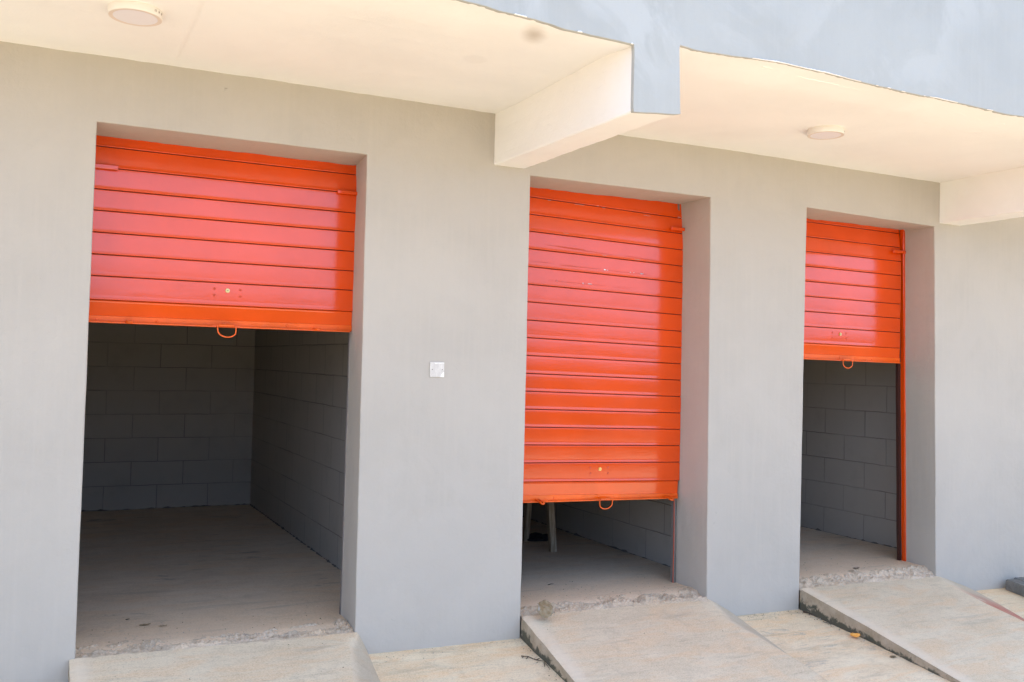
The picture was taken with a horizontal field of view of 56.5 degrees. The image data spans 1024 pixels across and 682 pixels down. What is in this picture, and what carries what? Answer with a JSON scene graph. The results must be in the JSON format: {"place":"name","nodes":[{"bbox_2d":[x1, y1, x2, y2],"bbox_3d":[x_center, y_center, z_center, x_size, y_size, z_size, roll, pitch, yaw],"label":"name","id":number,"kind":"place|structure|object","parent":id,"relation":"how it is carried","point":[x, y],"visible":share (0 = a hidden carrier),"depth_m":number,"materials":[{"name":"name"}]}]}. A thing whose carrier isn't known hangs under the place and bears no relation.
{"place":"outdoors","nodes":[
{"label":"outdoors","id":0,"kind":"place"},
{"bbox_2d":[520,591,799,636],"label":"ground","id":1,"kind":"structure","parent":0,"point":[799,607],"depth_m":6.82,"materials":[{"name":"concrete"}]},
{"bbox_2d":[0,0,1023,681],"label":"storage building","id":2,"kind":"structure","parent":1,"relation":"on","point":[670,294],"depth_m":5.63,"materials":[{"name":"paint"}]},
{"bbox_2d":[107,0,162,26],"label":"ceiling light","id":3,"kind":"object","parent":2,"relation":"attached to","point":[134,13],"visible":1,"depth_m":4.02,"materials":[{"name":"beige plastic"}]},
{"bbox_2d":[430,362,443,376],"bbox_3d":[-0.430,0.164,5.459,0.087,0.086,0.008,2,-2,-26],"label":"socket plate","id":4,"kind":"object","parent":2,"relation":"attached to","point":[436,369],"visible":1,"depth_m":5.46,"materials":[{"name":"plastic"}]},
{"bbox_2d":[527,532,547,540],"bbox_3d":[0.220,1.644,8.014,0.275,0.068,0.170,2,-2,-26],"label":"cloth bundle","id":5,"kind":"object","parent":2,"relation":"on","point":[535,536],"visible":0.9,"depth_m":7.96,"materials":[{"name":"black fabric"}]},
{"bbox_2d":[522,502,556,551],"bbox_3d":[-0.272,1.325,7.533,1.350,0.660,0.542,2,-2,-26],"label":"trestle table","id":6,"kind":"object","parent":2,"relation":"on","point":[551,528],"visible":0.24,"depth_m":7.56,"materials":[{"name":"grey metal"}]},
{"bbox_2d":[807,125,844,139],"bbox_3d":[1.911,-1.269,5.805,0.220,0.037,0.220,2,-2,-26],"label":"ceiling light","id":7,"kind":"object","parent":2,"relation":"attached to","point":[825,132],"visible":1,"depth_m":5.75,"materials":[{"name":"beige plastic"}]},
{"bbox_2d":[369,588,1023,681],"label":"pavement","id":8,"kind":"structure","parent":0,"point":[829,652],"depth_m":5.59,"materials":[{"name":"concrete"}]},
{"bbox_2d":[68,619,379,681],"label":"concrete ramp","id":9,"kind":"structure","parent":8,"relation":"on","point":[269,655],"depth_m":4.82,"materials":[{"name":"grey concrete"}]},
{"bbox_2d":[85,554,918,680],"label":"grit","id":10,"kind":"object","parent":8,"relation":"on","point":[539,619],"visible":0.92,"depth_m":5.68,"materials":[{"name":"beige gravel"}]},
{"bbox_2d":[521,655,549,668],"bbox_3d":[0.144,1.811,5.394,0.200,0.034,0.068,0,-2,33],"label":"twig","id":11,"kind":"object","parent":8,"relation":"on","point":[535,659],"visible":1,"depth_m":5.41,"materials":[{"name":"wood"}]},
{"bbox_2d":[520,586,826,681],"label":"concrete ramp","id":12,"kind":"structure","parent":8,"relation":"on","point":[694,643],"depth_m":5.61,"materials":[{"name":"grey concrete"}]},
{"bbox_2d":[537,600,552,617],"bbox_3d":[0.193,1.594,5.671,0.093,0.103,0.091,2,-2,-27],"label":"stone","id":13,"kind":"object","parent":12,"relation":"on","point":[545,609],"visible":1,"depth_m":5.64,"materials":[{"name":"beige stone"}]},
{"bbox_2d":[850,632,860,637],"bbox_3d":[2.220,1.902,6.160,0.060,0.020,0.054,1,-2,29],"label":"dry leaf","id":14,"kind":"object","parent":8,"relation":"on","point":[856,635],"visible":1,"depth_m":6.17,"materials":[{"name":"orange plant"}]},
{"bbox_2d":[799,565,1023,681],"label":"concrete ramp","id":15,"kind":"structure","parent":8,"relation":"on","point":[951,631],"depth_m":6.36,"materials":[{"name":"grey concrete"}]},
{"bbox_2d":[1005,579,1023,596],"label":"kerb block","id":16,"kind":"structure","parent":8,"relation":"on","point":[1016,586],"depth_m":7.45,"materials":[{"name":"concrete"}]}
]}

